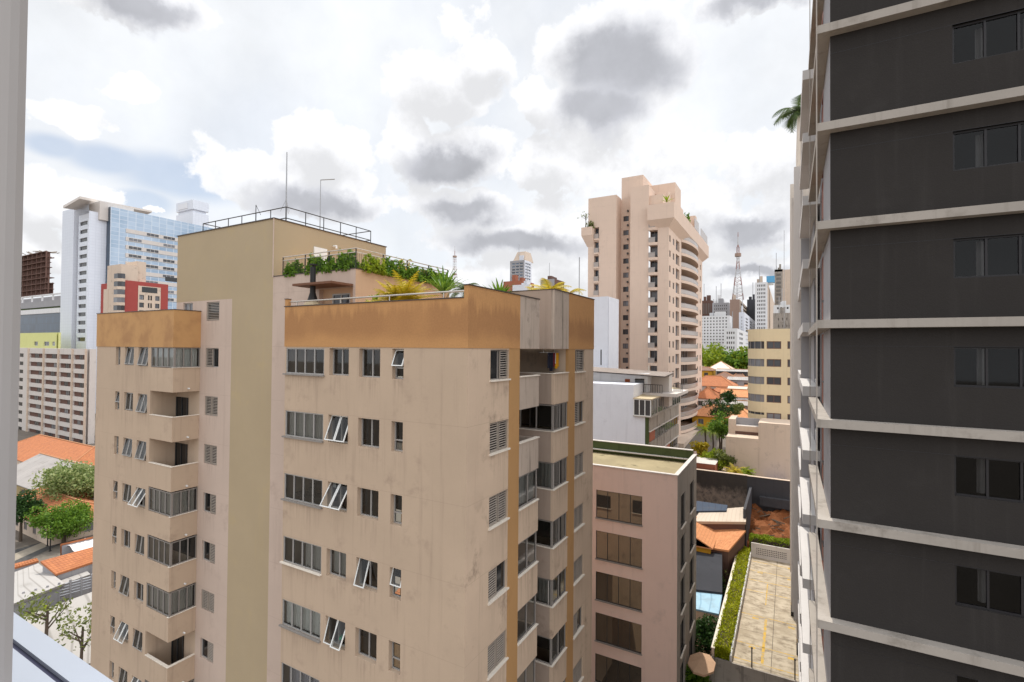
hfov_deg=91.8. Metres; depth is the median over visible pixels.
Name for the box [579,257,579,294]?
antenna mast
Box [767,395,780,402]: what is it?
window
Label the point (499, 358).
window
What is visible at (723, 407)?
tree
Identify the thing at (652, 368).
balcony window
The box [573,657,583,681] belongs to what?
window
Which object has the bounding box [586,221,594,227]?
shrub
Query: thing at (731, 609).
hedge
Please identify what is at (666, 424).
window
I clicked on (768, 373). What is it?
office building
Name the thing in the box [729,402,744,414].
tree
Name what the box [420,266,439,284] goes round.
shrub
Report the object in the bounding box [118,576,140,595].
window
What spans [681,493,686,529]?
window
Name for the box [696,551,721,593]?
shed roof
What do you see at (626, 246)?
window
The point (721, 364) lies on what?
house
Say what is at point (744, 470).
palm
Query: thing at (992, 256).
window
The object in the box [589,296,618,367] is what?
stair building
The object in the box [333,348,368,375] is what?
window
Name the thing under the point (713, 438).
palm
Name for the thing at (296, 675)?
window
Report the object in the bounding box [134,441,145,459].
window
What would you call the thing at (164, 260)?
window
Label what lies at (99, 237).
hospital tower
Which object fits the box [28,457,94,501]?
tree
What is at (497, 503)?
window
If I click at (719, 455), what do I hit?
tree
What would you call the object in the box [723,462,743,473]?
palm
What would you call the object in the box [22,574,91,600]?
slatted fence
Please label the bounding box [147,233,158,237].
window
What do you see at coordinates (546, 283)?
palm
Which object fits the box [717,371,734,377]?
house
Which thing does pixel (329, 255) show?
terrace railing
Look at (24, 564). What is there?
shed roof
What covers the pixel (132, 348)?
window
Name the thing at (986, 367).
window
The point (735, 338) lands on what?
apartment building
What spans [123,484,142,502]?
window
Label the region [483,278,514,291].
agave
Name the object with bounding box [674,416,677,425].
window
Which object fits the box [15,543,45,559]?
pavement
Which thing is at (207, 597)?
window
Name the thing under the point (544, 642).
window
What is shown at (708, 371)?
house
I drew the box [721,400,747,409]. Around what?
house
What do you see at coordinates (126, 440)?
window
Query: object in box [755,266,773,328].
apartment tower
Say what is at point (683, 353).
balcony window
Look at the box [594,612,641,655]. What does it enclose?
window
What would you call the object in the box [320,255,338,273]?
shrub
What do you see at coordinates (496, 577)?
window
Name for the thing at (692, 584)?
window
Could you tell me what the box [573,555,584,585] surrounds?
window
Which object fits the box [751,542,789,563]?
grille wall
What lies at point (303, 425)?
window
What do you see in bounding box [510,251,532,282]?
apartment tower
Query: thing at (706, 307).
office building
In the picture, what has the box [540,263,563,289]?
building
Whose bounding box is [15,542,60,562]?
street
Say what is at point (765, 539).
hedge
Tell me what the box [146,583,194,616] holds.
window
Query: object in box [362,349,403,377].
window
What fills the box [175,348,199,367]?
window
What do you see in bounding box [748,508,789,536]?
rubble
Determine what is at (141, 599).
window
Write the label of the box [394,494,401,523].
window
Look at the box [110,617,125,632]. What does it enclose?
window
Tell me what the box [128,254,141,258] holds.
window
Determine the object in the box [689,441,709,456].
tree
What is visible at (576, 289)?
palm
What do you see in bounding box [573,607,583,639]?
window
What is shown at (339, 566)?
window
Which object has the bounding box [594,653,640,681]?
window
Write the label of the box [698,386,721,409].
house
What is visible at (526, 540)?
window
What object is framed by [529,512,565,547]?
window
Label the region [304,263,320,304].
barbecue
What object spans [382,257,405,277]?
shrub
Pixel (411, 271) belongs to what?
shrub
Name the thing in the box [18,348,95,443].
apartment building
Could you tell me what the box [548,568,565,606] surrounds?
window
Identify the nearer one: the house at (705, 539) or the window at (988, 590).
the window at (988, 590)
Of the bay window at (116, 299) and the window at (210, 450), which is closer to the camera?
the window at (210, 450)
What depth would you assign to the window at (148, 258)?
217.62 m
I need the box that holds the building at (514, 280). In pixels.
[503,275,533,290]
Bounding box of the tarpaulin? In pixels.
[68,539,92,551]
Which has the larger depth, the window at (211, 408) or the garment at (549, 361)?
the window at (211, 408)
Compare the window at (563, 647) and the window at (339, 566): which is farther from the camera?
the window at (563, 647)
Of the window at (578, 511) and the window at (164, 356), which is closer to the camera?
the window at (578, 511)
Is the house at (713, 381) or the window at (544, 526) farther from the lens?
the house at (713, 381)
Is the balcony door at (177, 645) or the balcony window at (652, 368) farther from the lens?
the balcony window at (652, 368)
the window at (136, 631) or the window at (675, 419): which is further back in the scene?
the window at (675, 419)
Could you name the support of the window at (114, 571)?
in the apartment building at (260, 478)
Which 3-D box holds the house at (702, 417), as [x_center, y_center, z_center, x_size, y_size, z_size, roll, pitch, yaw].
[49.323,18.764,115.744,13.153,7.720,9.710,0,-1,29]
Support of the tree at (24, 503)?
on the ground
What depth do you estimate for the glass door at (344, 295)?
23.65 m
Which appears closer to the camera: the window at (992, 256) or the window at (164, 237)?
the window at (992, 256)
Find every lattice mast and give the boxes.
[452,252,457,289]
[732,237,743,299]
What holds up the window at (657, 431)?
in the walk up building at (636, 406)
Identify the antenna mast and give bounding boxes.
[319,179,334,228]
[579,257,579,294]
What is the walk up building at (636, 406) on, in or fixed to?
on the courtyard
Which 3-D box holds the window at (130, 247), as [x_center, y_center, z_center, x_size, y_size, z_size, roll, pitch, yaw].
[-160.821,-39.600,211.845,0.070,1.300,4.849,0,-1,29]
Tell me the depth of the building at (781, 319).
171.85 m
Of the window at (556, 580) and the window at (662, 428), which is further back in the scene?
the window at (662, 428)
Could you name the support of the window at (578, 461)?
in the apartment building at (260, 478)
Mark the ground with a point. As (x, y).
(28, 540)
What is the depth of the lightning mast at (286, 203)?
28.46 m
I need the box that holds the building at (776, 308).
[773,301,789,312]
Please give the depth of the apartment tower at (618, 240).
100.42 m
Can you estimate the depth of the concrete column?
39.19 m
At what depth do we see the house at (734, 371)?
158.64 m
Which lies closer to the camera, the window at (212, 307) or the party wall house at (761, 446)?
the window at (212, 307)
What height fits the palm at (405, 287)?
2.612 m
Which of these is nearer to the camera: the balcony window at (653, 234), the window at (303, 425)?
the window at (303, 425)
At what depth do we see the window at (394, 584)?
18.96 m
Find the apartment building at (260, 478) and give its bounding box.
[90,217,594,681]
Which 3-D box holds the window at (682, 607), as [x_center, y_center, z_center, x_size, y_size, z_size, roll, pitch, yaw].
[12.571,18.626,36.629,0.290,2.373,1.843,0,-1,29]
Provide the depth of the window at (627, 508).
36.91 m
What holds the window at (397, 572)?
in the apartment building at (260, 478)
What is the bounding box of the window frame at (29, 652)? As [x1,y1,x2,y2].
[0,0,112,681]
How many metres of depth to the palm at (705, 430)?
87.58 m
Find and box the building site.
[21,250,57,296]
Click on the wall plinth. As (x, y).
(779, 503)
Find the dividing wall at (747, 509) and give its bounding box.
[743,487,751,546]
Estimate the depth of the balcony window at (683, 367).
119.09 m
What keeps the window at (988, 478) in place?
in the tower at (907, 376)
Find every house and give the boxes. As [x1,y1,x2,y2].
[16,452,91,494]
[16,487,93,545]
[17,434,94,465]
[69,488,93,498]
[692,404,747,426]
[696,517,715,553]
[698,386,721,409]
[702,367,715,376]
[702,375,737,389]
[711,361,734,374]
[714,387,726,392]
[716,368,747,375]
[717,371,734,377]
[720,388,747,400]
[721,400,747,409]
[726,415,789,479]
[727,376,747,385]
[727,385,747,388]
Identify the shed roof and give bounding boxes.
[14,563,64,615]
[15,558,38,571]
[24,592,91,664]
[40,547,92,592]
[60,537,92,555]
[61,571,90,602]
[696,501,727,515]
[696,507,745,529]
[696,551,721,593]
[696,592,721,655]
[711,529,745,600]
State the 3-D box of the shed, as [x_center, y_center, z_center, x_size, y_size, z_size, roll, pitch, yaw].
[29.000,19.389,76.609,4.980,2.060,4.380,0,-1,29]
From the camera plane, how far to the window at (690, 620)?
40.32 m
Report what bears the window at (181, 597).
in the apartment building at (260, 478)
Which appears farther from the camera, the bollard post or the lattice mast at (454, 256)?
the lattice mast at (454, 256)
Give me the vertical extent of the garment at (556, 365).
0.800 m
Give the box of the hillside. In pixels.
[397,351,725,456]
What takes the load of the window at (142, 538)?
in the apartment building at (260, 478)
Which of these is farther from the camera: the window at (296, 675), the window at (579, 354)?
the window at (579, 354)
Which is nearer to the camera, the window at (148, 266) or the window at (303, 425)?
the window at (303, 425)
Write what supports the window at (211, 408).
in the apartment building at (260, 478)
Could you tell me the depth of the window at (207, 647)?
28.25 m
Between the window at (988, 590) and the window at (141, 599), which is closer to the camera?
the window at (988, 590)
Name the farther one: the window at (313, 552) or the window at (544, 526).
the window at (544, 526)
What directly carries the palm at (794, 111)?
on the tower at (907, 376)
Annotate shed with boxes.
[696,457,718,470]
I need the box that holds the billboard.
[766,276,774,284]
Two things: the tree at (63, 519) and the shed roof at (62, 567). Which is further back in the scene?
the tree at (63, 519)
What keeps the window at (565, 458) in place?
in the apartment building at (260, 478)
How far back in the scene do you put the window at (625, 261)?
101.58 m
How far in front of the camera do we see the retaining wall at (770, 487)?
69.08 m
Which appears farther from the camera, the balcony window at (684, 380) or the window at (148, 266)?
the window at (148, 266)
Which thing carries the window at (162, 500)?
in the apartment building at (260, 478)
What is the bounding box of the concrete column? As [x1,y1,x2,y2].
[796,621,798,654]
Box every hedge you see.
[713,546,750,660]
[749,533,789,550]
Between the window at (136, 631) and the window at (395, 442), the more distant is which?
the window at (136, 631)
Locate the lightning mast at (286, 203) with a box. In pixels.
[280,152,289,219]
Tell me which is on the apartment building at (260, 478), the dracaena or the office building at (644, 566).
the dracaena
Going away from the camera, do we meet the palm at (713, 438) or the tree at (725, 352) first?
the palm at (713, 438)
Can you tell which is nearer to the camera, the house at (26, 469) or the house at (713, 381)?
the house at (26, 469)
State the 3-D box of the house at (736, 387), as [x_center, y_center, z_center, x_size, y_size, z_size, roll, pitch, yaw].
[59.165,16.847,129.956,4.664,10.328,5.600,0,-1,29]
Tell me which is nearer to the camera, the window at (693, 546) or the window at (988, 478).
the window at (988, 478)
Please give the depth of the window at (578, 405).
26.56 m
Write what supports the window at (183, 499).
in the apartment building at (260, 478)
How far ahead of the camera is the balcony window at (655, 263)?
96.76 m
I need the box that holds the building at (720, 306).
[712,286,729,314]
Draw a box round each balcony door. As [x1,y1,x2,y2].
[171,636,183,663]
[175,442,187,465]
[176,397,187,415]
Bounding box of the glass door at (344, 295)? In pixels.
[332,293,349,303]
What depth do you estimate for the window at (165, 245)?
223.38 m
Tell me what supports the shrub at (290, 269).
on the apartment building at (260, 478)
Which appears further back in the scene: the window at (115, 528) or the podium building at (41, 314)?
the podium building at (41, 314)
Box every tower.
[60,196,213,413]
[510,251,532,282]
[581,175,708,447]
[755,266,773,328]
[774,253,789,304]
[790,0,1023,681]
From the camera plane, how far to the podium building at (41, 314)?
252.65 m
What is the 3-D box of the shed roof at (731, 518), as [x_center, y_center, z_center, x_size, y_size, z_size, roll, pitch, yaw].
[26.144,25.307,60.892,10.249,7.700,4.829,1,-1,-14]
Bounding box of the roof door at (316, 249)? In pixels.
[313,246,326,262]
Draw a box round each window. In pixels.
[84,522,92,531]
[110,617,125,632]
[112,526,127,542]
[112,662,124,677]
[113,305,124,310]
[113,481,117,497]
[113,621,138,643]
[114,273,124,278]
[114,281,124,286]
[114,289,124,294]
[114,297,124,302]
[114,571,115,587]
[115,391,129,408]
[116,436,129,453]
[118,347,131,364]
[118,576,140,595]
[118,668,126,681]
[122,438,143,456]
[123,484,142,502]
[124,347,147,364]
[124,530,140,547]
[125,392,143,410]
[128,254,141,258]
[128,487,144,506]
[129,238,141,242]
[129,246,141,250]
[132,629,141,651]
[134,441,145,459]
[135,394,146,412]
[135,535,143,554]
[136,582,142,601]
[137,347,147,365]
[146,248,158,252]
[146,256,158,260]
[146,264,157,268]
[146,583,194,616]
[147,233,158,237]
[147,535,194,566]
[148,487,195,516]
[151,347,198,367]
[163,236,174,240]
[163,243,174,247]
[163,259,174,262]
[163,267,174,270]
[169,583,195,615]
[171,535,195,565]
[172,487,196,515]
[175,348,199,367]
[184,303,192,309]
[202,589,213,612]
[202,638,212,661]
[203,541,214,562]
[204,493,215,513]
[205,396,217,415]
[205,444,216,464]
[206,348,218,366]
[207,302,219,320]
[279,599,320,642]
[280,473,346,509]
[280,536,333,575]
[281,410,347,442]
[281,662,319,681]
[282,348,348,376]
[319,482,367,510]
[323,617,365,650]
[324,415,367,442]
[330,549,366,578]
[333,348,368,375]
[353,558,400,588]
[358,628,399,660]
[360,488,401,518]
[361,418,402,447]
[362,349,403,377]
[390,568,400,597]
[391,349,403,378]
[392,641,399,670]
[394,422,402,451]
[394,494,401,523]
[487,560,508,605]
[487,630,508,680]
[488,490,509,530]
[489,350,510,381]
[489,420,510,455]
[517,594,535,642]
[518,532,535,575]
[519,404,561,430]
[519,469,536,508]
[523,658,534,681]
[524,517,560,547]
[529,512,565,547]
[530,402,566,430]
[531,573,560,605]
[533,459,561,488]
[535,630,559,664]
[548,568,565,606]
[550,624,564,664]
[551,457,566,488]
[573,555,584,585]
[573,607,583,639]
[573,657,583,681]
[574,401,585,425]
[574,452,584,478]
[574,503,584,532]
[575,350,585,372]
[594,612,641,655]
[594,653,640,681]
[595,490,642,526]
[595,530,642,569]
[595,571,641,612]
[623,230,628,235]
[623,244,628,249]
[623,258,628,263]
[623,272,628,277]
[623,343,627,348]
[650,321,656,331]
[650,336,656,346]
[650,351,656,361]
[650,366,656,370]
[651,231,657,241]
[651,246,657,256]
[651,261,657,271]
[651,276,657,286]
[651,291,656,301]
[651,306,656,316]
[655,427,659,437]
[660,424,664,434]
[665,422,668,431]
[669,419,673,428]
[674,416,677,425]
[680,576,686,615]
[680,620,685,658]
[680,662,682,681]
[681,338,686,343]
[681,351,686,357]
[681,365,686,370]
[681,378,686,383]
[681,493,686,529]
[681,535,686,572]
[689,559,694,593]
[689,597,694,632]
[689,636,691,656]
[690,481,694,514]
[690,521,694,553]
[767,341,780,348]
[767,359,780,366]
[767,377,780,384]
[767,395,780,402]
[767,413,780,418]
[952,10,1023,63]
[953,122,1023,170]
[953,234,1023,277]
[954,347,1023,388]
[954,455,1023,502]
[955,565,1023,616]
[955,675,981,681]
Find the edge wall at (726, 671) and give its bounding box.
[711,656,798,681]
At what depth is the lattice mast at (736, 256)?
335.55 m
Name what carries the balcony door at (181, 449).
in the apartment building at (260, 478)
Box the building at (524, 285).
[512,268,530,290]
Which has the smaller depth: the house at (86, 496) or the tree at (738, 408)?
the house at (86, 496)
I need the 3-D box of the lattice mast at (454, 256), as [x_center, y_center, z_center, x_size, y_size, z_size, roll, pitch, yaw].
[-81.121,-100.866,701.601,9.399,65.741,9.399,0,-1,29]
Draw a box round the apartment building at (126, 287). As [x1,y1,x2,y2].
[100,261,176,312]
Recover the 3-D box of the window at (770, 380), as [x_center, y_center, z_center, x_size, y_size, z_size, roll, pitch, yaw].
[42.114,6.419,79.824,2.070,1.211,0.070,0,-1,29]
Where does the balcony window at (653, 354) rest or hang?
in the apartment tower at (618, 240)
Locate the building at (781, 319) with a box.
[773,308,789,328]
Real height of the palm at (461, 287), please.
2.813 m
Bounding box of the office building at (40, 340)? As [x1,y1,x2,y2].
[20,332,60,347]
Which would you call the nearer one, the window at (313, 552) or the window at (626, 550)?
the window at (313, 552)
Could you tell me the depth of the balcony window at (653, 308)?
96.66 m
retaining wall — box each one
[696,469,747,507]
[747,475,789,511]
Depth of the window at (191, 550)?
28.71 m
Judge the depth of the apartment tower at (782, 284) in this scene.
320.79 m
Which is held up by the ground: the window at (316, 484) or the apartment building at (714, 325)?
the apartment building at (714, 325)
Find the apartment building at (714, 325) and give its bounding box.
[702,299,731,353]
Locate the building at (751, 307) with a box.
[747,294,754,320]
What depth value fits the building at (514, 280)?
243.87 m
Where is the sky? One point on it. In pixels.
(483, 132)
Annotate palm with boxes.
[365,269,440,301]
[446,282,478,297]
[527,278,570,289]
[561,288,585,294]
[692,423,711,455]
[702,425,718,451]
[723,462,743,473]
[740,466,755,475]
[772,94,800,132]
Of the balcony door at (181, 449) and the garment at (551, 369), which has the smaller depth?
the garment at (551, 369)
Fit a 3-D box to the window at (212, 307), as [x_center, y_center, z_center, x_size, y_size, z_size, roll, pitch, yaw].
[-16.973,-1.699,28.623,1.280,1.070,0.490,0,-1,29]
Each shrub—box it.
[283,258,304,277]
[304,252,323,274]
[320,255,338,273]
[335,249,358,271]
[360,253,387,275]
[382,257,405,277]
[402,263,423,282]
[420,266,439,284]
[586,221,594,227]
[721,574,725,606]
[722,569,729,599]
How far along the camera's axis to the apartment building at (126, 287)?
153.62 m
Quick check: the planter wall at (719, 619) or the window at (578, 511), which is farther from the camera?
the planter wall at (719, 619)
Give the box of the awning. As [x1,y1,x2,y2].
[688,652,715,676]
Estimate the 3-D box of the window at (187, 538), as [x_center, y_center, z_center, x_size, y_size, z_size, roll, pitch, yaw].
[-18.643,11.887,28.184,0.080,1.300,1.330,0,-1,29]
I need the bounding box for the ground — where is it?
[15,376,710,680]
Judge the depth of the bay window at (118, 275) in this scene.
149.68 m
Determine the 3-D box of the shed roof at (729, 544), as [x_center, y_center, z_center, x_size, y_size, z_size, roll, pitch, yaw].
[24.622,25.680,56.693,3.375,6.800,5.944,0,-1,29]
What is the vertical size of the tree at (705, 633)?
5.410 m
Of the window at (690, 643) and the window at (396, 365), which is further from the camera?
the window at (690, 643)
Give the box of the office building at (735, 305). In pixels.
[730,295,746,328]
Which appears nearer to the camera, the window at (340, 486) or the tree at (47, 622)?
the window at (340, 486)
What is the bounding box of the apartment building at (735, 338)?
[724,311,747,353]
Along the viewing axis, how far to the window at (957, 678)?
12.95 m
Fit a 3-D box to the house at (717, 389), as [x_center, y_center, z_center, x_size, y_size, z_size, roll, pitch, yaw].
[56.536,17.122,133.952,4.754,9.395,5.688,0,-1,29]
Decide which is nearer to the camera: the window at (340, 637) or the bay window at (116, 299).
the window at (340, 637)
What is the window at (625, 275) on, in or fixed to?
in the apartment tower at (618, 240)
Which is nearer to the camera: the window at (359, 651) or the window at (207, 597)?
the window at (359, 651)
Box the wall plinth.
[760,496,789,509]
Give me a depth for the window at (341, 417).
20.53 m
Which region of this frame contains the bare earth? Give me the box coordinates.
[747,503,789,547]
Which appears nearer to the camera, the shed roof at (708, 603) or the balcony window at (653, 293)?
the shed roof at (708, 603)
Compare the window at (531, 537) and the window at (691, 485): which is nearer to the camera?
the window at (531, 537)
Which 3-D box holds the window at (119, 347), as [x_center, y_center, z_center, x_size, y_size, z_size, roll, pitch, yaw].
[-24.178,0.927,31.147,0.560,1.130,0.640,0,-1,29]
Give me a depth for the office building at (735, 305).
331.85 m
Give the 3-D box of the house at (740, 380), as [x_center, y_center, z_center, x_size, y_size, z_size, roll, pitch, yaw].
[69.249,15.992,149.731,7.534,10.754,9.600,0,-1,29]
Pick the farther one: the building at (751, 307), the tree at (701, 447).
the building at (751, 307)
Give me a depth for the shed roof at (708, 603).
44.91 m
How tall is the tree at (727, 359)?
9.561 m
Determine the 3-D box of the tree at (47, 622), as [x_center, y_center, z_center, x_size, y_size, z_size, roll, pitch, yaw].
[-40.566,24.772,42.920,3.940,7.073,4.657,1,-1,-36]
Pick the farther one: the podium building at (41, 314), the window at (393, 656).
the podium building at (41, 314)
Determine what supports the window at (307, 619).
in the apartment building at (260, 478)
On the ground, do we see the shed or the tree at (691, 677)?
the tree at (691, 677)
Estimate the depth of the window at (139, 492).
29.25 m
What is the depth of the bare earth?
66.19 m
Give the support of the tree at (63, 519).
on the ground
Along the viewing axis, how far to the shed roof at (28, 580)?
50.58 m
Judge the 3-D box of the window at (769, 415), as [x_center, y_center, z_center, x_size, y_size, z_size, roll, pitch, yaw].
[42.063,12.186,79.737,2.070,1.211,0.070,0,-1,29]
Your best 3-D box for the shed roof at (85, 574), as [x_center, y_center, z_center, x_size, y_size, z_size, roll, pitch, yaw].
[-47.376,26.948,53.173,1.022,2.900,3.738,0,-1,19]
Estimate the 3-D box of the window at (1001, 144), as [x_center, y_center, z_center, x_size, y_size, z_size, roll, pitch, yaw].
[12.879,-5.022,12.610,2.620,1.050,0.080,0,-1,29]
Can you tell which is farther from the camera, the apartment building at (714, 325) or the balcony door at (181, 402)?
the apartment building at (714, 325)
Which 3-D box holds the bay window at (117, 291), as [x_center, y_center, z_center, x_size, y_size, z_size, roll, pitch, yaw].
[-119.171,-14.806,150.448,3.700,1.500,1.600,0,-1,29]
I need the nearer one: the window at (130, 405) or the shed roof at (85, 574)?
the window at (130, 405)
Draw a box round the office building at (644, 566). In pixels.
[591,439,696,681]
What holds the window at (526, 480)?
in the apartment building at (260, 478)
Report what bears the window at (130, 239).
in the hospital tower at (99, 237)
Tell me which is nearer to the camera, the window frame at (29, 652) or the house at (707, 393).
the window frame at (29, 652)
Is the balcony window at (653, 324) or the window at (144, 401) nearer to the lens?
the window at (144, 401)
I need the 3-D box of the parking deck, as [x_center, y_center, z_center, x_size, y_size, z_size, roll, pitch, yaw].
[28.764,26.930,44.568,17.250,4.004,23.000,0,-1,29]
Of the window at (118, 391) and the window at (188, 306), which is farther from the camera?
the window at (118, 391)
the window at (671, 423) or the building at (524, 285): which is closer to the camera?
the window at (671, 423)
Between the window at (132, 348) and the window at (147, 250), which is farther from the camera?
the window at (147, 250)
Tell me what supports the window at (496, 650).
in the apartment building at (260, 478)
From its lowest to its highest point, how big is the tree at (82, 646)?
7.098 m
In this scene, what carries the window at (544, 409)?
in the apartment building at (260, 478)
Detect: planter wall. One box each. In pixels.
[711,555,736,655]
[730,551,750,661]
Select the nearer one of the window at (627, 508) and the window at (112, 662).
the window at (112, 662)
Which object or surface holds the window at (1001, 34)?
in the tower at (907, 376)
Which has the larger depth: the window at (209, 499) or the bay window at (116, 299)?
the bay window at (116, 299)
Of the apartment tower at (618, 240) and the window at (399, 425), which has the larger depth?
the apartment tower at (618, 240)
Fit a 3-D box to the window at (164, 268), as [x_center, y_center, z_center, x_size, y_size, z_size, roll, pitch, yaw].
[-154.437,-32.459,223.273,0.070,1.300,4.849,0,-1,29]
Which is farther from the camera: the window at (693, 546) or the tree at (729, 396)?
the tree at (729, 396)
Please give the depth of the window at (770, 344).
79.89 m
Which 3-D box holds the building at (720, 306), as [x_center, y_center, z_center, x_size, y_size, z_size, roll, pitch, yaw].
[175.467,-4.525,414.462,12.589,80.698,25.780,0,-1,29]
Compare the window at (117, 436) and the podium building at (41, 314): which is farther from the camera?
the podium building at (41, 314)
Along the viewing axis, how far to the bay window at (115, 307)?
149.53 m
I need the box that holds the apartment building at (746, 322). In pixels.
[739,295,754,344]
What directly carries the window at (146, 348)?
in the apartment building at (260, 478)
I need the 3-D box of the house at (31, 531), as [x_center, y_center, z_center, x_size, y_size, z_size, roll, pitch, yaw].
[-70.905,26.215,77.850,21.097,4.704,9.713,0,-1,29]
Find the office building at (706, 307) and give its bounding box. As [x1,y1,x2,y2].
[702,295,712,315]
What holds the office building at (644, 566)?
on the ground
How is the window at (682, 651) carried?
in the office building at (644, 566)
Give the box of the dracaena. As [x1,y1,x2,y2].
[423,266,467,297]
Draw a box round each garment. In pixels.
[547,353,550,367]
[549,353,552,370]
[555,353,557,368]
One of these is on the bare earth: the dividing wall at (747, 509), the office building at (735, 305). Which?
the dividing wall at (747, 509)
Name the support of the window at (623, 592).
in the office building at (644, 566)
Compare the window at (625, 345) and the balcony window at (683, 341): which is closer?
the window at (625, 345)
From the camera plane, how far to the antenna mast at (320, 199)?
30.14 m
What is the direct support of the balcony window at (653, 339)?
in the apartment tower at (618, 240)
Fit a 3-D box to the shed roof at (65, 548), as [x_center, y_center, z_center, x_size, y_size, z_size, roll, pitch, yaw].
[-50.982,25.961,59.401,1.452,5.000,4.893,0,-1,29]
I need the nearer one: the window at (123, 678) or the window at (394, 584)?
the window at (394, 584)
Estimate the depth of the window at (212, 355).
28.43 m
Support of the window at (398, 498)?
in the apartment building at (260, 478)
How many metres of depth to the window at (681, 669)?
36.95 m
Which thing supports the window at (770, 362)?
in the office building at (768, 373)
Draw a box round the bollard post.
[794,659,795,679]
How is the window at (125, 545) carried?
in the apartment building at (260, 478)
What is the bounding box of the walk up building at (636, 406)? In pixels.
[593,367,687,447]
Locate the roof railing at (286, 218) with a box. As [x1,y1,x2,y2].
[203,206,370,241]
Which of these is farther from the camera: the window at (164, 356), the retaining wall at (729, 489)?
the retaining wall at (729, 489)
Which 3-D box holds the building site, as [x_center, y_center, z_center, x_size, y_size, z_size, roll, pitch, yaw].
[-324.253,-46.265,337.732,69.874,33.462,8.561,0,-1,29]
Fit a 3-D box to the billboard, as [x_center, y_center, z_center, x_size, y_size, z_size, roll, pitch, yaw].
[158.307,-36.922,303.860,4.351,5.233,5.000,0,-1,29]
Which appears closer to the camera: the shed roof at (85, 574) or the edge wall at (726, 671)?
the edge wall at (726, 671)
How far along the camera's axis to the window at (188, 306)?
29.79 m
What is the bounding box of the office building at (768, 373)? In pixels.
[747,329,789,419]
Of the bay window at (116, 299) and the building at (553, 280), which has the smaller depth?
the bay window at (116, 299)
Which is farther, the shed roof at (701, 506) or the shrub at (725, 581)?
the shed roof at (701, 506)
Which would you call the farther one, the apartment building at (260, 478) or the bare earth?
the bare earth
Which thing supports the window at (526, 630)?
in the apartment building at (260, 478)
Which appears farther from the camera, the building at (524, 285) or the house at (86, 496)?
the building at (524, 285)
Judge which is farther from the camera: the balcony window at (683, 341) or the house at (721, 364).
the house at (721, 364)
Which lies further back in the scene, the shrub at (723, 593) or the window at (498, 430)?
the shrub at (723, 593)
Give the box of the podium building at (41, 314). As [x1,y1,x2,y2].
[20,293,60,332]
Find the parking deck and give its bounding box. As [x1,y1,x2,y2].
[724,556,798,680]
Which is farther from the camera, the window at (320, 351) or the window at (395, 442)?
the window at (320, 351)
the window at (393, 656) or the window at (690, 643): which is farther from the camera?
the window at (690, 643)
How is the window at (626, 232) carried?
in the apartment tower at (618, 240)
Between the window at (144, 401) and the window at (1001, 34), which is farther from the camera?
the window at (144, 401)
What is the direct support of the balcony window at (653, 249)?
in the apartment tower at (618, 240)
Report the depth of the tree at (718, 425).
83.40 m
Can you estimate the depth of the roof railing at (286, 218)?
29.58 m
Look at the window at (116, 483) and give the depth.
30.87 m
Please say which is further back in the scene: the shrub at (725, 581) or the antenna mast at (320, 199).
the shrub at (725, 581)
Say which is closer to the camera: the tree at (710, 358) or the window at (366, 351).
the window at (366, 351)
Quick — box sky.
[22,0,812,342]
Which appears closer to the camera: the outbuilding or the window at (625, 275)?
the outbuilding
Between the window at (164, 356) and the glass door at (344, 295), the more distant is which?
the window at (164, 356)
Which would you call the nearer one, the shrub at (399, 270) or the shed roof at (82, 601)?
the shrub at (399, 270)
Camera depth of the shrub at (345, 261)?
23.27 m
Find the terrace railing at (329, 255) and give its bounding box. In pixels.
[282,248,447,276]
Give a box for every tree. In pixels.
[16,489,46,541]
[16,585,72,635]
[23,499,93,543]
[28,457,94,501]
[54,602,91,659]
[685,664,711,681]
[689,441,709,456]
[695,613,724,655]
[698,448,729,470]
[701,397,733,418]
[702,341,726,366]
[705,346,731,357]
[707,409,727,449]
[713,450,738,467]
[719,389,737,402]
[722,348,743,368]
[723,345,747,368]
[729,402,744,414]
[732,351,747,368]

